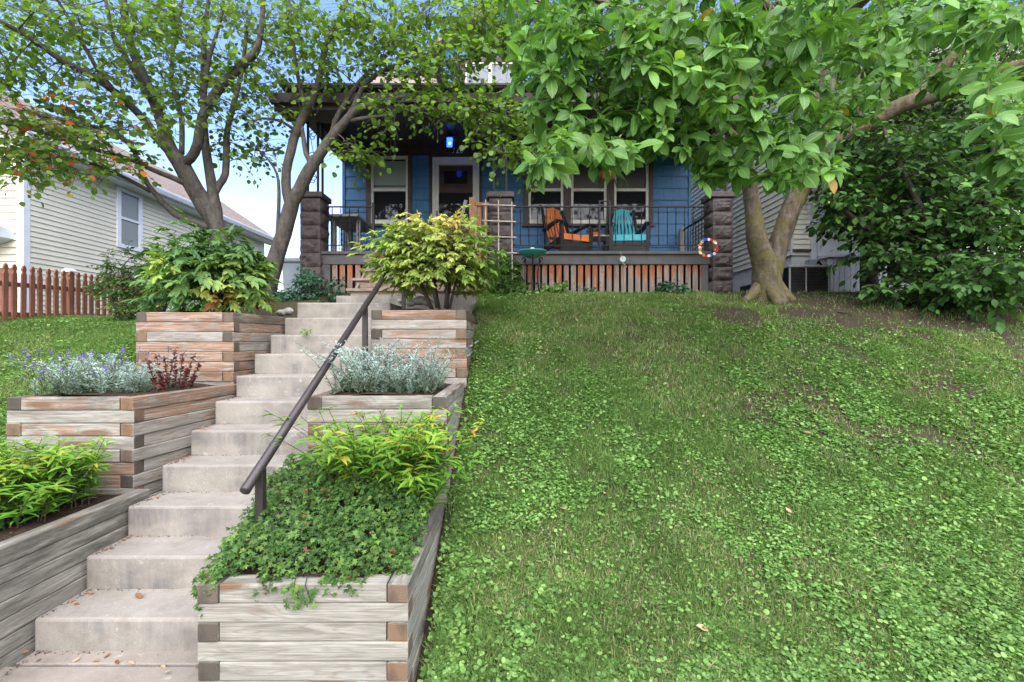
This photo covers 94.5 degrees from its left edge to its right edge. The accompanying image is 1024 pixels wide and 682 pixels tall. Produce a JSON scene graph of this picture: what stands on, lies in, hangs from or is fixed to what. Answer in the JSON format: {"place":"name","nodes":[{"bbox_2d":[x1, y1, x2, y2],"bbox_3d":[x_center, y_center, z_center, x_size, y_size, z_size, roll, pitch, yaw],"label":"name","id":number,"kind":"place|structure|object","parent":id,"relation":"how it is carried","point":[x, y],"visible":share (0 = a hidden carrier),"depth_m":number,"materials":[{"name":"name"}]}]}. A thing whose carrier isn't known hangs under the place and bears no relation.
{"place":"outdoors","nodes":[
{"label":"outdoors","id":0,"kind":"place"},
{"bbox_2d":[0,651,198,681],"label":"path","id":1,"kind":"structure","parent":0,"point":[52,666],"depth_m":2.24,"materials":[{"name":"concrete"}]},
{"bbox_2d":[0,288,1023,681],"bbox_3d":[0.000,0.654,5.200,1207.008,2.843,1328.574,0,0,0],"label":"ground","id":2,"kind":"structure","parent":0,"point":[800,314],"depth_m":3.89,"materials":[{"name":"green plant"}]},
{"bbox_2d":[0,489,149,669],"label":"timber planter","id":3,"kind":"object","parent":2,"relation":"on","point":[43,567],"visible":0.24,"depth_m":2.49,"materials":[{"name":"wood"}]},
{"bbox_2d":[0,492,33,529],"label":"cranesbill","id":4,"kind":"object","parent":3,"relation":"in","point":[2,524],"visible":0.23,"depth_m":2.60,"materials":[{"name":"green plant"}]},
{"bbox_2d":[0,435,118,527],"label":"lily plant","id":5,"kind":"object","parent":3,"relation":"in","point":[42,489],"visible":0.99,"depth_m":2.71,"materials":[{"name":"green plant"}]},
{"bbox_2d":[0,263,160,320],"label":"picket fence","id":6,"kind":"object","parent":2,"relation":"on","point":[70,289],"visible":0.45,"depth_m":6.55,"materials":[{"name":"brown wood"}]},
{"bbox_2d":[6,382,236,496],"bbox_3d":[-2.875,0.754,3.673,0.982,0.799,1.071,0,0,0],"label":"timber planter","id":7,"kind":"object","parent":2,"relation":"on","point":[151,429],"visible":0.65,"depth_m":3.15,"materials":[{"name":"wood"}]},
{"bbox_2d":[1,346,169,395],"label":"lavender","id":8,"kind":"object","parent":7,"relation":"in","point":[69,365],"visible":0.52,"depth_m":3.37,"materials":[{"name":"green plant"}]},
{"bbox_2d":[5,351,180,395],"bbox_3d":[-3.042,0.242,3.475,0.858,0.328,0.998,0,0,0],"label":"artemisia","id":9,"kind":"object","parent":7,"relation":"in","point":[142,383],"visible":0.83,"depth_m":3.36,"materials":[{"name":"plant"}]},
{"bbox_2d":[142,347,204,392],"bbox_3d":[-2.632,0.227,3.703,0.339,0.360,0.450,0,0,21],"label":"sedum","id":10,"kind":"object","parent":7,"relation":"in","point":[160,384],"visible":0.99,"depth_m":3.69,"materials":[{"name":"red plant"}]},
{"bbox_2d":[82,240,188,322],"bbox_3d":[-4.988,-0.746,6.347,1.762,1.137,0.984,0,0,35],"label":"fine leaved shrub","id":11,"kind":"object","parent":2,"relation":"on","point":[128,292],"visible":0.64,"depth_m":6.19,"materials":[{"name":"green plant"}]},
{"bbox_2d":[0,92,273,315],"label":"neighbour house","id":12,"kind":"structure","parent":2,"relation":"on","point":[80,230],"depth_m":10.03,"materials":[{"name":"beige plastic"}]},
{"bbox_2d":[116,186,142,251],"bbox_3d":[-8.993,-2.840,11.135,0.055,1.380,0.730,0,0,0],"label":"window","id":13,"kind":"structure","parent":12,"relation":"in","point":[129,204],"depth_m":11.13,"materials":[{"name":"white metal"}]},
{"bbox_2d":[0,0,313,303],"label":"redbud tree","id":14,"kind":"object","parent":2,"relation":"on","point":[207,205],"visible":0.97,"depth_m":5.55,"materials":[{"name":"green plant"}]},
{"bbox_2d":[136,311,287,384],"bbox_3d":[-2.834,0.128,4.738,0.902,0.796,1.233,0,0,0],"label":"timber planter","id":15,"kind":"object","parent":2,"relation":"on","point":[225,347],"visible":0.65,"depth_m":4.13,"materials":[{"name":"wood"}]},
{"bbox_2d":[118,206,283,314],"bbox_3d":[-3.050,-0.720,4.759,1.377,1.149,1.386,0,0,-30],"label":"peony shrub","id":16,"kind":"object","parent":15,"relation":"in","point":[205,273],"visible":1,"depth_m":4.47,"materials":[{"name":"green plant"}]},
{"bbox_2d":[275,309,286,315],"bbox_3d":[-2.626,-0.321,5.398,0.130,0.078,0.105,0,0,-12],"label":"stone","id":17,"kind":"object","parent":15,"relation":"on","point":[281,312],"visible":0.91,"depth_m":5.36,"materials":[{"name":"white stone"}]},
{"bbox_2d":[35,296,476,650],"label":"steps","id":18,"kind":"structure","parent":2,"relation":"on","point":[162,571],"depth_m":2.92,"materials":[{"name":"concrete"}]},
{"bbox_2d":[135,592,141,597],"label":"fallen leaf","id":19,"kind":"object","parent":18,"relation":"on","point":[138,595],"visible":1,"depth_m":2.55,"materials":[{"name":"brown plant"}]},
{"bbox_2d":[300,328,312,336],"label":"weed","id":20,"kind":"object","parent":18,"relation":"on","point":[305,332],"visible":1,"depth_m":4.58,"materials":[{"name":"green plant"}]},
{"bbox_2d":[240,244,405,552],"bbox_3d":[-1.300,0.000,4.012,0.051,2.350,3.441,0,0,0],"label":"handrail","id":21,"kind":"object","parent":18,"relation":"on","point":[257,477],"visible":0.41,"depth_m":2.82,"materials":[{"name":"grey metal"}]},
{"bbox_2d":[283,307,293,314],"bbox_3d":[-2.580,-0.340,5.455,0.118,0.092,0.156,0,0,-28],"label":"stone","id":22,"kind":"object","parent":2,"relation":"on","point":[289,311],"visible":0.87,"depth_m":5.40,"materials":[{"name":"white stone"}]},
{"bbox_2d":[282,258,300,291],"bbox_3d":[-3.415,-0.995,7.880,0.630,0.670,0.640,0,0,0],"label":"trash bin","id":23,"kind":"object","parent":2,"relation":"on","point":[290,266],"visible":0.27,"depth_m":7.60,"materials":[{"name":"grey plastic"}]},
{"bbox_2d":[271,265,345,302],"bbox_3d":[-2.801,-0.731,6.423,1.106,0.655,1.006,0,0,-19],"label":"blue green shrub","id":24,"kind":"object","parent":2,"relation":"on","point":[308,284],"visible":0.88,"depth_m":6.34,"materials":[{"name":"green plant"}]},
{"bbox_2d":[197,504,444,681],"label":"timber planter","id":25,"kind":"object","parent":2,"relation":"on","point":[373,631],"visible":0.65,"depth_m":2.10,"materials":[{"name":"wood"}]},
{"bbox_2d":[190,451,435,617],"bbox_3d":[-0.966,0.946,2.527,1.024,0.562,0.940,0,0,0],"label":"cranesbill","id":26,"kind":"object","parent":25,"relation":"in","point":[250,537],"visible":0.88,"depth_m":2.37,"materials":[{"name":"green plant"}]},
{"bbox_2d":[258,403,486,523],"bbox_3d":[-0.804,0.739,2.767,1.341,0.733,1.121,0,0,0],"label":"lily plant","id":27,"kind":"object","parent":25,"relation":"in","point":[397,451],"visible":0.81,"depth_m":2.68,"materials":[{"name":"green plant"}]},
{"bbox_2d":[307,382,463,507],"bbox_3d":[-0.890,0.746,3.692,0.935,0.798,1.141,0,0,0],"label":"timber planter","id":28,"kind":"object","parent":2,"relation":"on","point":[420,401],"visible":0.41,"depth_m":3.13,"materials":[{"name":"wood"}]},
{"bbox_2d":[290,337,477,394],"bbox_3d":[-0.887,0.177,3.477,1.222,0.440,1.096,0,0,0],"label":"artemisia","id":29,"kind":"object","parent":28,"relation":"in","point":[399,378],"visible":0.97,"depth_m":3.39,"materials":[{"name":"plant"}]},
{"bbox_2d":[228,0,564,299],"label":"redbud tree","id":30,"kind":"object","parent":2,"relation":"on","point":[488,43],"visible":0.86,"depth_m":5.67,"materials":[{"name":"green plant"}]},
{"bbox_2d":[371,308,476,394],"bbox_3d":[-0.833,0.103,4.993,0.870,0.796,1.522,0,0,0],"label":"timber planter","id":31,"kind":"object","parent":2,"relation":"on","point":[452,329],"visible":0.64,"depth_m":4.24,"materials":[{"name":"wood"}]},
{"bbox_2d":[406,300,414,306],"bbox_3d":[-1.183,-0.438,5.504,0.112,0.084,0.145,0,0,16],"label":"stone","id":32,"kind":"object","parent":31,"relation":"on","point":[410,303],"visible":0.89,"depth_m":5.46,"materials":[{"name":"grey stone"}]},
{"bbox_2d":[412,296,424,304],"bbox_3d":[-1.084,-0.473,5.551,0.173,0.112,0.143,0,0,0],"label":"stone","id":33,"kind":"object","parent":31,"relation":"on","point":[417,300],"visible":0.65,"depth_m":5.49,"materials":[{"name":"grey stone"}]},
{"bbox_2d":[346,204,508,309],"bbox_3d":[-0.892,-0.875,5.036,1.738,1.073,1.142,0,0,0],"label":"peony shrub","id":34,"kind":"object","parent":31,"relation":"in","point":[430,254],"visible":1,"depth_m":4.84,"materials":[{"name":"green plant"}]},
{"bbox_2d":[422,299,433,305],"bbox_3d":[-0.981,-0.449,5.498,0.150,0.094,0.122,0,0,31],"label":"stone","id":35,"kind":"object","parent":31,"relation":"on","point":[424,302],"visible":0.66,"depth_m":5.46,"materials":[{"name":"grey stone"}]},
{"bbox_2d":[482,199,516,290],"bbox_3d":[-0.177,-1.326,6.713,0.499,1.362,0.026,0,0,0],"label":"trellis","id":36,"kind":"object","parent":2,"relation":"on","point":[498,221],"visible":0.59,"depth_m":6.71,"materials":[{"name":"brown wood"}]},
{"bbox_2d":[482,248,529,296],"bbox_3d":[-0.105,-0.932,6.687,0.721,0.799,0.696,0,0,0],"label":"climbing shrub","id":37,"kind":"object","parent":2,"relation":"on","point":[516,285],"visible":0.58,"depth_m":6.58,"materials":[{"name":"green plant"}]},
{"bbox_2d":[0,292,1022,679],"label":"leaf litter","id":38,"kind":"object","parent":2,"relation":"on","point":[450,508],"visible":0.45,"depth_m":3.67,"materials":[{"name":"brown plant"}]},
{"bbox_2d":[0,290,1023,681],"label":"clover","id":39,"kind":"object","parent":2,"relation":"on","point":[466,572],"visible":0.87,"depth_m":3.01,"materials":[{"name":"green plant"}]},
{"bbox_2d":[494,288,538,296],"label":"weed","id":40,"kind":"object","parent":2,"relation":"on","point":[517,292],"visible":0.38,"depth_m":6.47,"materials":[{"name":"green plant"}]},
{"bbox_2d":[268,0,765,295],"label":"house","id":41,"kind":"structure","parent":2,"relation":"on","point":[429,175],"depth_m":8.02,"materials":[{"name":"blue"}]},
{"bbox_2d":[329,214,377,250],"bbox_3d":[-2.697,-1.664,7.985,0.565,0.660,1.130,0,0,0],"label":"porch bench","id":42,"kind":"object","parent":41,"relation":"on","point":[363,226],"visible":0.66,"depth_m":7.63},
{"bbox_2d":[366,155,411,225],"bbox_3d":[-2.303,-2.812,8.890,0.894,1.339,0.140,0,0,0],"label":"window","id":43,"kind":"structure","parent":41,"relation":"in","point":[391,194],"depth_m":8.92,"materials":[{"name":"glass"}]},
{"bbox_2d":[445,133,454,151],"bbox_3d":[-1.075,-3.463,8.200,0.170,0.320,0.170,0,0,0],"label":"porch lantern","id":44,"kind":"object","parent":41,"relation":"hanging from","point":[449,138],"visible":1,"depth_m":8.15,"materials":[{"name":"blue glass"}]},
{"bbox_2d":[429,155,481,250],"bbox_3d":[-1.058,-2.408,8.910,0.986,2.148,0.140,0,0,0],"label":"door","id":45,"kind":"structure","parent":41,"relation":"in","point":[453,179],"depth_m":8.92,"materials":[{"name":"brown paint"}]},
{"bbox_2d":[457,200,466,225],"bbox_3d":[-0.710,-1.808,6.740,0.153,0.404,0.020,0,0,0],"label":"leaning board","id":46,"kind":"object","parent":41,"relation":"attached to","point":[464,204],"visible":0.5,"depth_m":6.73,"materials":[{"name":"beige wood"}]},
{"bbox_2d":[523,156,568,225],"bbox_3d":[0.625,-2.812,8.890,0.854,1.339,0.140,0,0,0],"label":"window","id":47,"kind":"structure","parent":41,"relation":"in","point":[555,193],"depth_m":8.92,"materials":[{"name":"glass"}]},
{"bbox_2d":[541,208,595,250],"bbox_3d":[0.929,-1.882,8.160,0.715,1.105,0.940,0,0,-28],"label":"rocking chair","id":48,"kind":"object","parent":41,"relation":"on","point":[558,239],"visible":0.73,"depth_m":8.01,"materials":[{"name":"orange paint"}]},
{"bbox_2d":[567,163,609,225],"bbox_3d":[1.437,-2.812,8.890,0.842,1.339,0.140,0,0,0],"label":"window","id":49,"kind":"structure","parent":41,"relation":"in","point":[582,192],"depth_m":8.92,"materials":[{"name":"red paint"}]},
{"bbox_2d":[584,235,608,250],"bbox_3d":[1.470,-1.579,8.350,0.500,0.490,0.460,0,0,0],"label":"side table","id":50,"kind":"object","parent":41,"relation":"on","point":[603,238],"visible":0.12,"depth_m":8.21,"materials":[{"name":"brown wood"}]},
{"bbox_2d":[585,227,604,234],"bbox_3d":[1.464,-1.910,8.307,0.349,0.169,0.299,0,0,0],"label":"flower pot","id":51,"kind":"object","parent":50,"relation":"on","point":[595,231],"visible":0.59,"depth_m":8.25,"materials":[{"name":"orange ceramic"}]},
{"bbox_2d":[595,167,627,189],"bbox_3d":[1.543,-3.007,7.404,0.554,1.185,0.522,0,0,10],"label":"hanging basket","id":52,"kind":"object","parent":41,"relation":"hanging from","point":[601,174],"visible":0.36,"depth_m":7.37,"materials":[{"name":"green metal"}]},
{"bbox_2d":[620,252,626,266],"bbox_3d":[1.641,-1.198,6.987,0.112,0.222,0.014,0,0,0],"label":"flower ornament","id":53,"kind":"object","parent":41,"relation":"attached to","point":[622,258],"visible":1,"depth_m":6.98,"materials":[{"name":"silver metal"}]},
{"bbox_2d":[605,208,651,250],"bbox_3d":[1.973,-1.882,8.195,0.715,1.105,0.940,0,0,3],"label":"rocking chair","id":54,"kind":"object","parent":41,"relation":"on","point":[636,235],"visible":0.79,"depth_m":7.90,"materials":[{"name":"teal paint"}]},
{"bbox_2d":[610,155,654,225],"bbox_3d":[2.243,-2.812,8.890,0.842,1.339,0.140,0,0,0],"label":"window","id":55,"kind":"structure","parent":41,"relation":"in","point":[639,191],"depth_m":8.92,"materials":[{"name":"glass"}]},
{"bbox_2d":[698,238,717,257],"bbox_3d":[2.841,-1.347,6.863,0.300,0.291,0.052,0,0,0],"label":"wreath","id":56,"kind":"object","parent":41,"relation":"attached to","point":[701,243],"visible":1,"depth_m":6.85,"materials":[{"name":"multicoloured plastic"}]},
{"bbox_2d":[518,247,546,293],"bbox_3d":[0.292,-0.960,6.750,0.410,0.747,0.410,0,0,0],"label":"bird bath","id":57,"kind":"object","parent":2,"relation":"on","point":[532,253],"visible":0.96,"depth_m":6.67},
{"bbox_2d":[533,281,571,293],"bbox_3d":[0.594,-0.709,6.858,0.610,0.334,0.501,0,0,0],"label":"weed","id":58,"kind":"object","parent":2,"relation":"on","point":[558,287],"visible":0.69,"depth_m":6.79,"materials":[{"name":"green plant"}]},
{"bbox_2d":[429,0,720,73],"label":"broadleaf tree","id":59,"kind":"object","parent":2,"relation":"on","point":[611,35],"visible":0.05,"depth_m":9.15,"materials":[{"name":"green plant"}]},
{"bbox_2d":[577,285,596,291],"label":"weed","id":60,"kind":"object","parent":2,"relation":"on","point":[586,289],"visible":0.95,"depth_m":6.86,"materials":[{"name":"green plant"}]},
{"bbox_2d":[653,278,693,293],"bbox_3d":[2.316,-0.753,6.843,0.556,0.328,0.467,0,0,0],"label":"weed","id":61,"kind":"object","parent":2,"relation":"on","point":[664,287],"visible":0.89,"depth_m":6.79,"materials":[{"name":"green plant"}]},
{"bbox_2d":[696,623,708,630],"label":"fallen leaf","id":62,"kind":"object","parent":2,"relation":"on","point":[699,625],"visible":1,"depth_m":2.36,"materials":[{"name":"beige plant"}]},
{"bbox_2d":[474,0,1023,305],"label":"magnolia tree","id":63,"kind":"object","parent":2,"relation":"on","point":[694,76],"visible":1,"depth_m":3.35,"materials":[{"name":"green plant"}]},
{"bbox_2d":[691,0,1023,291],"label":"neighbour house","id":64,"kind":"structure","parent":2,"relation":"on","point":[804,249],"depth_m":8.12,"materials":[{"name":"plastic"}]},
{"bbox_2d":[740,284,750,291],"bbox_3d":[4.728,-0.950,9.400,0.023,0.340,0.800,0,0,0],"label":"basement window","id":65,"kind":"structure","parent":64,"relation":"in","point":[745,288],"depth_m":9.57,"materials":[{"name":"black glass"}]},
{"bbox_2d":[782,265,831,291],"bbox_3d":[4.410,-0.925,7.300,0.644,0.450,0.624,0,0,0],"label":"air conditioner","id":66,"kind":"object","parent":64,"relation":"in","point":[806,278],"visible":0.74,"depth_m":7.03,"materials":[{"name":"grey metal"}]},
{"bbox_2d":[817,204,906,256],"bbox_3d":[6.170,-1.860,7.965,2.060,0.880,0.070,0,0,0],"label":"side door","id":67,"kind":"structure","parent":64,"relation":"in","point":[831,244],"depth_m":7.95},
{"bbox_2d":[703,0,1023,289],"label":"broadleaf tree","id":68,"kind":"object","parent":2,"relation":"on","point":[948,107],"visible":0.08,"depth_m":7.12,"materials":[{"name":"green plant"}]},
{"bbox_2d":[804,54,1023,334],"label":"dark shrub","id":69,"kind":"object","parent":2,"relation":"on","point":[939,254],"visible":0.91,"depth_m":5.75,"materials":[{"name":"green plant"}]},
{"bbox_2d":[0,0,1023,291],"label":"sky","id":70,"kind":"structure","parent":0,"point":[259,206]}
]}

